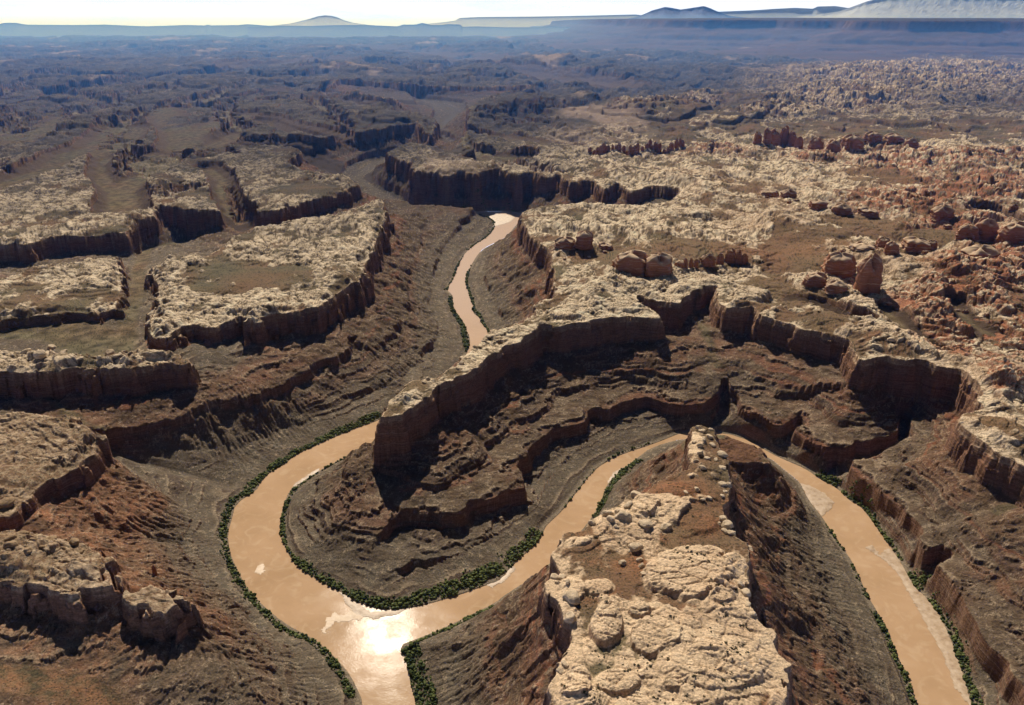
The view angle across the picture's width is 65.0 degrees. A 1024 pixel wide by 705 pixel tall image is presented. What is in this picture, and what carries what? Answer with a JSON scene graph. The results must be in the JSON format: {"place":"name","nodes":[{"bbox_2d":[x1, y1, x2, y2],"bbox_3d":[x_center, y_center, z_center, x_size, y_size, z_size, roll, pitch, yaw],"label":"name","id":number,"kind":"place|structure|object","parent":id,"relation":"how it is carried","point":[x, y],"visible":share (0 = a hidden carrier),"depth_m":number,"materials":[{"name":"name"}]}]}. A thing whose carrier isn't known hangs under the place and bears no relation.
{"place":"outdoors","nodes":[
{"label":"outdoors","id":0,"kind":"place"},
{"bbox_2d":[0,23,265,36],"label":"hills","id":1,"kind":"structure","parent":0,"point":[12,29],"depth_m":565.42,"materials":[{"name":"stone"}]},
{"bbox_2d":[0,340,378,704],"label":"terraces","id":2,"kind":"object","parent":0,"point":[127,469],"visible":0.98,"depth_m":20.87,"materials":[{"name":"stone"}]},
{"bbox_2d":[0,497,15,508],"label":"boulder","id":3,"kind":"object","parent":2,"relation":"on","point":[6,502],"visible":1,"depth_m":20.08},
{"bbox_2d":[3,534,16,540],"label":"boulder","id":4,"kind":"object","parent":2,"relation":"on","point":[9,537],"visible":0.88,"depth_m":18.07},
{"bbox_2d":[3,541,17,547],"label":"boulder","id":5,"kind":"object","parent":2,"relation":"on","point":[10,544],"visible":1,"depth_m":17.79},
{"bbox_2d":[23,547,32,554],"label":"boulder","id":6,"kind":"object","parent":2,"relation":"on","point":[27,550],"visible":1,"depth_m":17.70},
{"bbox_2d":[33,350,45,358],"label":"boulder","id":7,"kind":"object","parent":2,"relation":"on","point":[39,354],"visible":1,"depth_m":26.92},
{"bbox_2d":[69,538,79,545],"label":"boulder","id":8,"kind":"object","parent":2,"relation":"on","point":[73,541],"visible":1,"depth_m":18.34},
{"bbox_2d":[105,349,114,355],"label":"boulder","id":9,"kind":"object","parent":2,"relation":"on","point":[108,352],"visible":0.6,"depth_m":28.68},
{"bbox_2d":[152,565,157,576],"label":"rock outcrop","id":10,"kind":"object","parent":2,"relation":"on","point":[154,572],"visible":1,"depth_m":19.23,"materials":[{"name":"red stone"}]},
{"bbox_2d":[217,489,354,697],"bbox_3d":[-6.318,5.880,20.545,1.492,0.240,9.388,-13,26,-28],"label":"riparian thicket","id":11,"kind":"object","parent":2,"relation":"on","point":[334,665],"visible":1,"depth_m":19.60,"materials":[{"name":"green plant"}]},
{"bbox_2d":[240,411,381,494],"bbox_3d":[-6.703,3.190,26.936,0.934,0.243,6.294,14,27,30],"label":"riparian thicket","id":12,"kind":"object","parent":2,"relation":"on","point":[250,490],"visible":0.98,"depth_m":27.18,"materials":[{"name":"green plant"}]},
{"bbox_2d":[291,556,401,609],"bbox_3d":[-4.386,5.902,20.547,3.684,0.187,0.600,13,26,28],"label":"riparian thicket","id":13,"kind":"object","parent":2,"relation":"on","point":[360,596],"visible":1,"depth_m":20.27,"materials":[{"name":"green plant"}]},
{"bbox_2d":[0,198,472,411],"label":"mesa","id":14,"kind":"structure","parent":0,"point":[322,313],"depth_m":33.96,"materials":[{"name":"stone"}]},
{"bbox_2d":[444,256,462,289],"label":"riparian thicket","id":15,"kind":"object","parent":14,"relation":"on","point":[455,269],"visible":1,"depth_m":45.24,"materials":[{"name":"green plant"}]},
{"bbox_2d":[448,296,469,351],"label":"riparian thicket","id":16,"kind":"object","parent":14,"relation":"on","point":[464,335],"visible":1,"depth_m":37.48,"materials":[{"name":"green plant"}]},
{"bbox_2d":[272,15,365,25],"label":"mountain","id":17,"kind":"structure","parent":0,"point":[323,20],"depth_m":1147.78,"materials":[{"name":"stone"}]},
{"bbox_2d":[248,23,569,37],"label":"hills","id":18,"kind":"structure","parent":0,"point":[419,30],"depth_m":512.64,"materials":[{"name":"stone"}]},
{"bbox_2d":[0,161,1023,704],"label":"canyon plateau","id":19,"kind":"structure","parent":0,"point":[916,427],"depth_m":30.18,"materials":[{"name":"stone"}]},
{"bbox_2d":[279,474,314,556],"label":"riparian thicket","id":20,"kind":"object","parent":19,"relation":"on","point":[282,525],"visible":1,"depth_m":23.07,"materials":[{"name":"green plant"}]},
{"bbox_2d":[465,265,489,331],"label":"riparian thicket","id":21,"kind":"object","parent":19,"relation":"on","point":[478,314],"visible":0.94,"depth_m":40.37,"materials":[{"name":"green plant"}]},
{"bbox_2d":[466,214,494,249],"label":"riparian thicket","id":22,"kind":"object","parent":19,"relation":"on","point":[493,222],"visible":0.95,"depth_m":53.66,"materials":[{"name":"green plant"}]},
{"bbox_2d":[463,180,519,210],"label":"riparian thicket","id":23,"kind":"object","parent":19,"relation":"on","point":[489,206],"visible":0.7,"depth_m":59.23,"materials":[{"name":"green plant"}]},
{"bbox_2d":[553,236,574,250],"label":"rock outcrop","id":24,"kind":"object","parent":19,"relation":"on","point":[565,243],"visible":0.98,"depth_m":39.45,"materials":[{"name":"red stone"}]},
{"bbox_2d":[574,230,593,249],"bbox_3d":[3.537,-5.571,39.448,0.945,0.886,0.938,5,23,11],"label":"rock outcrop","id":25,"kind":"object","parent":19,"relation":"on","point":[584,240],"visible":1,"depth_m":39.19,"materials":[{"name":"red stone"}]},
{"bbox_2d":[598,242,613,250],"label":"rock outcrop","id":26,"kind":"object","parent":19,"relation":"on","point":[602,246],"visible":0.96,"depth_m":39.69,"materials":[{"name":"red stone"}]},
{"bbox_2d":[612,249,647,276],"bbox_3d":[5.308,-4.109,36.059,1.863,1.057,1.481,3,23,7],"label":"rock outcrop","id":27,"kind":"object","parent":19,"relation":"on","point":[633,262],"visible":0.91,"depth_m":35.61,"materials":[{"name":"red stone"}]},
{"bbox_2d":[644,252,672,276],"bbox_3d":[6.544,-3.961,35.610,1.390,1.045,1.216,5,23,11],"label":"rock outcrop","id":28,"kind":"object","parent":19,"relation":"on","point":[658,264],"visible":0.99,"depth_m":35.27,"materials":[{"name":"red stone"}]},
{"bbox_2d":[674,260,684,268],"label":"rock outcrop","id":29,"kind":"object","parent":19,"relation":"on","point":[678,263],"visible":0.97,"depth_m":36.43,"materials":[{"name":"red stone"}]},
{"bbox_2d":[700,253,715,266],"bbox_3d":[9.143,-4.340,37.492,0.791,0.619,0.554,-4,23,-9],"label":"rock pinnacle","id":30,"kind":"object","parent":19,"relation":"on","point":[707,260],"visible":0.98,"depth_m":37.35,"materials":[{"name":"red stone"}]},
{"bbox_2d":[716,253,723,264],"bbox_3d":[9.886,-4.435,38.097,0.403,0.547,0.268,-3,23,-8],"label":"rock pinnacle","id":31,"kind":"object","parent":19,"relation":"on","point":[720,259],"visible":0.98,"depth_m":38.02,"materials":[{"name":"red stone"}]},
{"bbox_2d":[725,248,735,263],"bbox_3d":[10.496,-4.674,38.603,0.556,0.743,0.354,5,23,11],"label":"rock pinnacle","id":32,"kind":"object","parent":19,"relation":"on","point":[730,255],"visible":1,"depth_m":38.51,"materials":[{"name":"red stone"}]},
{"bbox_2d":[735,250,741,264],"bbox_3d":[10.861,-4.597,38.496,0.329,0.726,0.230,4,23,10],"label":"rock pinnacle","id":33,"kind":"object","parent":19,"relation":"on","point":[738,256],"visible":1,"depth_m":38.44,"materials":[{"name":"red stone"}]},
{"bbox_2d":[741,253,748,264],"bbox_3d":[11.143,-4.507,38.471,0.381,0.572,0.284,-5,23,-12],"label":"rock pinnacle","id":34,"kind":"object","parent":19,"relation":"on","point":[744,258],"visible":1,"depth_m":38.40,"materials":[{"name":"red stone"}]},
{"bbox_2d":[760,189,778,196],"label":"rock outcrop","id":35,"kind":"object","parent":19,"relation":"on","point":[770,193],"visible":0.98,"depth_m":51.62,"materials":[{"name":"red stone"}]},
{"bbox_2d":[779,188,796,198],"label":"rock outcrop","id":36,"kind":"object","parent":19,"relation":"on","point":[790,193],"visible":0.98,"depth_m":50.24,"materials":[{"name":"red stone"}]},
{"bbox_2d":[801,272,827,287],"bbox_3d":[12.828,-3.130,33.967,1.090,0.598,0.866,5,23,11],"label":"rock outcrop","id":37,"kind":"object","parent":19,"relation":"on","point":[814,279],"visible":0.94,"depth_m":33.74,"materials":[{"name":"red stone"}]},
{"bbox_2d":[808,199,828,210],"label":"rock outcrop","id":38,"kind":"object","parent":19,"relation":"on","point":[816,204],"visible":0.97,"depth_m":46.63,"materials":[{"name":"red stone"}]},
{"bbox_2d":[815,471,841,486],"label":"riparian thicket","id":39,"kind":"object","parent":19,"relation":"on","point":[825,478],"visible":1,"depth_m":25.11,"materials":[{"name":"green plant"}]},
{"bbox_2d":[825,280,848,293],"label":"rock outcrop","id":40,"kind":"object","parent":19,"relation":"on","point":[834,287],"visible":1,"depth_m":32.90,"materials":[{"name":"red stone"}]},
{"bbox_2d":[820,251,856,278],"bbox_3d":[14.395,-3.885,35.168,1.538,1.077,1.279,5,23,12],"label":"rock outcrop","id":41,"kind":"object","parent":19,"relation":"on","point":[841,265],"visible":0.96,"depth_m":34.85,"materials":[{"name":"red stone"}]},
{"bbox_2d":[831,203,852,215],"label":"rock outcrop","id":42,"kind":"object","parent":19,"relation":"on","point":[841,209],"visible":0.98,"depth_m":45.98,"materials":[{"name":"red stone"}]},
{"bbox_2d":[846,243,874,252],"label":"rock outcrop","id":43,"kind":"object","parent":19,"relation":"on","point":[861,247],"visible":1,"depth_m":38.10,"materials":[{"name":"beige stone"}]},
{"bbox_2d":[855,206,879,218],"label":"rock outcrop","id":44,"kind":"object","parent":19,"relation":"on","point":[866,211],"visible":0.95,"depth_m":46.23,"materials":[{"name":"red stone"}]},
{"bbox_2d":[853,253,882,293],"bbox_3d":[14.855,-3.337,33.354,1.108,1.715,0.969,2,23,5],"label":"rock outcrop","id":45,"kind":"object","parent":19,"relation":"on","point":[868,279],"visible":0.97,"depth_m":33.10,"materials":[{"name":"red stone"}]},
{"bbox_2d":[841,480,902,560],"bbox_3d":[10.464,4.513,22.905,0.511,0.941,3.441,-2,23,-5],"label":"riparian thicket","id":46,"kind":"object","parent":19,"relation":"on","point":[879,528],"visible":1,"depth_m":23.45,"materials":[{"name":"green plant"}]},
{"bbox_2d":[875,237,889,248],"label":"rock outcrop","id":47,"kind":"object","parent":19,"relation":"on","point":[881,242],"visible":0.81,"depth_m":38.22,"materials":[{"name":"red stone"}]},
{"bbox_2d":[883,241,899,254],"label":"rock outcrop","id":48,"kind":"object","parent":19,"relation":"on","point":[891,248],"visible":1,"depth_m":37.22,"materials":[{"name":"red stone"}]},
{"bbox_2d":[899,236,931,251],"bbox_3d":[19.949,-5.418,39.732,1.496,0.629,1.389,4,23,9],"label":"rock outcrop","id":49,"kind":"object","parent":19,"relation":"on","point":[913,244],"visible":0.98,"depth_m":39.36,"materials":[{"name":"red stone"}]},
{"bbox_2d":[907,568,932,589],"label":"riparian thicket","id":50,"kind":"object","parent":19,"relation":"on","point":[916,583],"visible":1,"depth_m":20.59,"materials":[{"name":"green plant"}]},
{"bbox_2d":[929,240,937,250],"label":"rock outcrop","id":51,"kind":"object","parent":19,"relation":"on","point":[934,244],"visible":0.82,"depth_m":39.35,"materials":[{"name":"red stone"}]},
{"bbox_2d":[928,204,954,221],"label":"rock outcrop","id":52,"kind":"object","parent":19,"relation":"on","point":[941,212],"visible":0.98,"depth_m":45.44,"materials":[{"name":"red stone"}]},
{"bbox_2d":[927,591,984,704],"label":"riparian thicket","id":53,"kind":"object","parent":19,"relation":"on","point":[961,656],"visible":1,"depth_m":18.22,"materials":[{"name":"green plant"}]},
{"bbox_2d":[954,223,979,241],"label":"rock outcrop","id":54,"kind":"object","parent":19,"relation":"on","point":[967,230],"visible":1,"depth_m":41.91,"materials":[{"name":"red stone"}]},
{"bbox_2d":[960,244,999,257],"bbox_3d":[22.398,-4.763,38.486,1.851,0.872,1.619,-4,23,-9],"label":"rock outcrop","id":55,"kind":"object","parent":19,"relation":"on","point":[983,251],"visible":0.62,"depth_m":38.13,"materials":[{"name":"beige stone"}]},
{"bbox_2d":[974,217,998,241],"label":"rock outcrop","id":56,"kind":"object","parent":19,"relation":"on","point":[988,229],"visible":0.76,"depth_m":41.89,"materials":[{"name":"red stone"}]},
{"bbox_2d":[993,221,1023,243],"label":"rock outcrop","id":57,"kind":"object","parent":19,"relation":"on","point":[1013,232],"visible":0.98,"depth_m":40.78,"materials":[{"name":"red stone"}]},
{"bbox_2d":[1008,203,1018,210],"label":"red rock","id":58,"kind":"object","parent":19,"relation":"on","point":[1013,207],"visible":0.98,"depth_m":48.23,"materials":[{"name":"stone"}]},
{"bbox_2d":[0,34,1023,199],"bbox_3d":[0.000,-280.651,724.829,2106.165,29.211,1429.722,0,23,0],"label":"distant plateau","id":59,"kind":"structure","parent":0,"point":[379,117],"depth_m":106.03,"materials":[{"name":"stone"}]},
{"bbox_2d":[598,144,603,154],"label":"rock spire","id":60,"kind":"object","parent":59,"relation":"on","point":[601,149],"visible":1,"depth_m":66.77,"materials":[{"name":"red stone"}]},
{"bbox_2d":[628,145,633,154],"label":"rock spire","id":61,"kind":"object","parent":59,"relation":"on","point":[631,150],"visible":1,"depth_m":66.94,"materials":[{"name":"red stone"}]},
{"bbox_2d":[753,132,761,143],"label":"rock tower","id":62,"kind":"structure","parent":59,"relation":"on","point":[757,139],"depth_m":71.28,"materials":[{"name":"red stone"}]},
{"bbox_2d":[762,127,771,144],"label":"rock tower","id":63,"kind":"structure","parent":59,"relation":"on","point":[767,139],"depth_m":71.33,"materials":[{"name":"red stone"}]},
{"bbox_2d":[523,18,1023,59],"bbox_3d":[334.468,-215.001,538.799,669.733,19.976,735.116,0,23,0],"label":"mesa","id":64,"kind":"structure","parent":59,"relation":"on","point":[984,38],"depth_m":271.04,"materials":[{"name":"stone"}]},
{"bbox_2d":[771,128,780,145],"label":"rock tower","id":65,"kind":"structure","parent":59,"relation":"on","point":[776,138],"depth_m":72.61,"materials":[{"name":"red stone"}]},
{"bbox_2d":[780,125,788,145],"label":"rock tower","id":66,"kind":"structure","parent":59,"relation":"on","point":[784,133],"depth_m":73.04,"materials":[{"name":"red stone"}]},
{"bbox_2d":[787,130,796,146],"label":"rock tower","id":67,"kind":"structure","parent":59,"relation":"on","point":[791,138],"depth_m":72.69,"materials":[{"name":"red stone"}]},
{"bbox_2d":[794,136,802,148],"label":"rock tower","id":68,"kind":"structure","parent":59,"relation":"on","point":[799,142],"depth_m":71.44,"materials":[{"name":"red stone"}]},
{"bbox_2d":[807,137,823,149],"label":"rock outcrop","id":69,"kind":"object","parent":59,"relation":"on","point":[816,143],"visible":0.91,"depth_m":69.61,"materials":[{"name":"red stone"}]},
{"bbox_2d":[826,140,840,152],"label":"rock outcrop","id":70,"kind":"object","parent":59,"relation":"on","point":[833,146],"visible":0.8,"depth_m":67.08,"materials":[{"name":"red stone"}]},
{"bbox_2d":[840,134,863,150],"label":"rock outcrop","id":71,"kind":"object","parent":59,"relation":"on","point":[855,141],"visible":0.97,"depth_m":68.71,"materials":[{"name":"red stone"}]},
{"bbox_2d":[863,131,882,142],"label":"rock outcrop","id":72,"kind":"object","parent":59,"relation":"on","point":[872,137],"visible":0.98,"depth_m":70.07,"materials":[{"name":"red stone"}]},
{"bbox_2d":[883,133,904,144],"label":"rock outcrop","id":73,"kind":"object","parent":59,"relation":"on","point":[892,138],"visible":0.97,"depth_m":69.48,"materials":[{"name":"red stone"}]},
{"bbox_2d":[903,137,919,148],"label":"rock outcrop","id":74,"kind":"object","parent":59,"relation":"on","point":[912,142],"visible":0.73,"depth_m":67.27,"materials":[{"name":"red stone"}]},
{"bbox_2d":[429,14,639,26],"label":"mountain","id":75,"kind":"structure","parent":0,"point":[506,21],"depth_m":1056.02,"materials":[{"name":"stone"}]},
{"bbox_2d":[228,212,968,704],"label":"river","id":76,"kind":"structure","parent":0,"point":[366,652],"depth_m":20.72,"materials":[{"name":"liquid"}]},
{"bbox_2d":[255,564,265,574],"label":"sandbar","id":77,"kind":"structure","parent":76,"relation":"on","point":[259,570],"depth_m":21.15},
{"bbox_2d":[293,468,318,486],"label":"sandbar","id":78,"kind":"structure","parent":76,"relation":"on","point":[307,476],"depth_m":25.33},
{"bbox_2d":[321,611,362,632],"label":"sandbar","id":79,"kind":"structure","parent":76,"relation":"on","point":[349,615],"depth_m":19.44,"materials":[{"name":"sand"}]},
{"bbox_2d":[340,592,405,619],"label":"sandbar","id":80,"kind":"structure","parent":76,"relation":"on","point":[357,608],"depth_m":19.66,"materials":[{"name":"sand"}]},
{"bbox_2d":[480,213,514,225],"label":"sandbar","id":81,"kind":"structure","parent":76,"relation":"on","point":[498,219],"depth_m":57.53,"materials":[{"name":"sand"}]},
{"bbox_2d":[487,566,515,587],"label":"sandbar","id":82,"kind":"structure","parent":76,"relation":"on","point":[507,575],"depth_m":20.82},
{"bbox_2d":[800,483,833,515],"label":"sandbar","id":83,"kind":"structure","parent":76,"relation":"on","point":[821,502],"depth_m":24.18,"materials":[{"name":"sand"}]},
{"bbox_2d":[865,545,970,704],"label":"sandbar","id":84,"kind":"structure","parent":76,"relation":"on","point":[934,623],"depth_m":19.30,"materials":[{"name":"sand"}]},
{"bbox_2d":[530,6,744,26],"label":"mountain","id":85,"kind":"structure","parent":0,"point":[694,12],"depth_m":823.73,"materials":[{"name":"stone"}]},
{"bbox_2d":[376,405,914,704],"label":"foreground mesa","id":86,"kind":"structure","parent":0,"point":[815,635],"depth_m":17.42,"materials":[{"name":"stone"}]},
{"bbox_2d":[401,643,442,704],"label":"riparian thicket","id":87,"kind":"object","parent":86,"relation":"on","point":[432,695],"visible":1,"depth_m":17.57,"materials":[{"name":"green plant"}]},
{"bbox_2d":[403,605,493,653],"bbox_3d":[-1.457,6.507,19.048,2.598,0.256,0.350,-15,27,-32],"label":"riparian thicket","id":88,"kind":"object","parent":86,"relation":"on","point":[465,618],"visible":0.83,"depth_m":19.00,"materials":[{"name":"green plant"}]},
{"bbox_2d":[392,527,543,608],"bbox_3d":[-0.845,5.688,21.029,4.926,0.248,1.033,-18,29,-35],"label":"riparian thicket","id":89,"kind":"object","parent":86,"relation":"on","point":[527,544],"visible":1,"depth_m":20.70,"materials":[{"name":"green plant"}]},
{"bbox_2d":[550,573,558,579],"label":"boulder","id":90,"kind":"object","parent":86,"relation":"on","point":[555,576],"visible":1,"depth_m":16.61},
{"bbox_2d":[556,667,564,674],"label":"boulder","id":91,"kind":"object","parent":86,"relation":"on","point":[560,670],"visible":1,"depth_m":14.19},
{"bbox_2d":[564,611,576,622],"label":"boulder","id":92,"kind":"object","parent":86,"relation":"on","point":[570,616],"visible":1,"depth_m":15.40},
{"bbox_2d":[564,589,579,605],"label":"boulder","id":93,"kind":"object","parent":86,"relation":"on","point":[572,597],"visible":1,"depth_m":15.81,"materials":[{"name":"stone"}]},
{"bbox_2d":[564,442,649,506],"bbox_3d":[2.953,3.741,25.739,0.617,0.129,5.034,18,29,36],"label":"riparian thicket","id":94,"kind":"object","parent":86,"relation":"on","point":[579,487],"visible":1,"depth_m":26.30,"materials":[{"name":"green plant"}]},
{"bbox_2d":[601,510,613,515],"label":"boulder","id":95,"kind":"object","parent":86,"relation":"on","point":[606,512],"visible":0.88,"depth_m":18.47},
{"bbox_2d":[591,458,642,517],"bbox_3d":[3.170,4.056,24.833,0.529,0.255,3.777,12,26,27],"label":"riparian thicket","id":96,"kind":"object","parent":86,"relation":"on","point":[621,473],"visible":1,"depth_m":24.91,"materials":[{"name":"green plant"}]},
{"bbox_2d":[614,510,631,521],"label":"boulder","id":97,"kind":"object","parent":86,"relation":"on","point":[622,516],"visible":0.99,"depth_m":18.20,"materials":[{"name":"stone"}]},
{"bbox_2d":[623,500,632,508],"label":"boulder","id":98,"kind":"object","parent":86,"relation":"on","point":[628,504],"visible":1,"depth_m":18.74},
{"bbox_2d":[628,542,640,551],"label":"boulder","id":99,"kind":"object","parent":86,"relation":"on","point":[634,547],"visible":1,"depth_m":17.38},
{"bbox_2d":[630,490,641,497],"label":"boulder","id":100,"kind":"object","parent":86,"relation":"on","point":[633,493],"visible":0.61,"depth_m":19.30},
{"bbox_2d":[638,519,652,527],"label":"boulder","id":101,"kind":"object","parent":86,"relation":"on","point":[644,523],"visible":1,"depth_m":18.07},
{"bbox_2d":[660,523,671,530],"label":"boulder","id":102,"kind":"object","parent":86,"relation":"on","point":[665,526],"visible":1,"depth_m":18.16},
{"bbox_2d":[717,450,727,457],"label":"boulder","id":103,"kind":"object","parent":86,"relation":"on","point":[721,453],"visible":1,"depth_m":21.15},
{"bbox_2d":[721,520,733,528],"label":"boulder","id":104,"kind":"object","parent":86,"relation":"on","point":[727,524],"visible":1,"depth_m":18.35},
{"bbox_2d":[741,588,750,596],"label":"boulder","id":105,"kind":"object","parent":86,"relation":"on","point":[745,592],"visible":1,"depth_m":16.13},
{"bbox_2d":[825,523,844,550],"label":"riparian thicket","id":106,"kind":"object","parent":86,"relation":"on","point":[834,537],"visible":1,"depth_m":22.39,"materials":[{"name":"green plant"}]},
{"bbox_2d":[850,563,869,597],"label":"riparian thicket","id":107,"kind":"object","parent":86,"relation":"on","point":[867,595],"visible":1,"depth_m":20.70,"materials":[{"name":"green plant"}]},
{"bbox_2d":[870,609,916,704],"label":"riparian thicket","id":108,"kind":"object","parent":86,"relation":"on","point":[882,626],"visible":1,"depth_m":18.24,"materials":[{"name":"green plant"}]},
{"bbox_2d":[720,6,846,17],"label":"mountain","id":109,"kind":"structure","parent":0,"point":[781,13],"depth_m":1100.58,"materials":[{"name":"stone"}]},
{"bbox_2d":[787,0,1023,17],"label":"mountain","id":110,"kind":"structure","parent":0,"point":[942,9],"depth_m":899.50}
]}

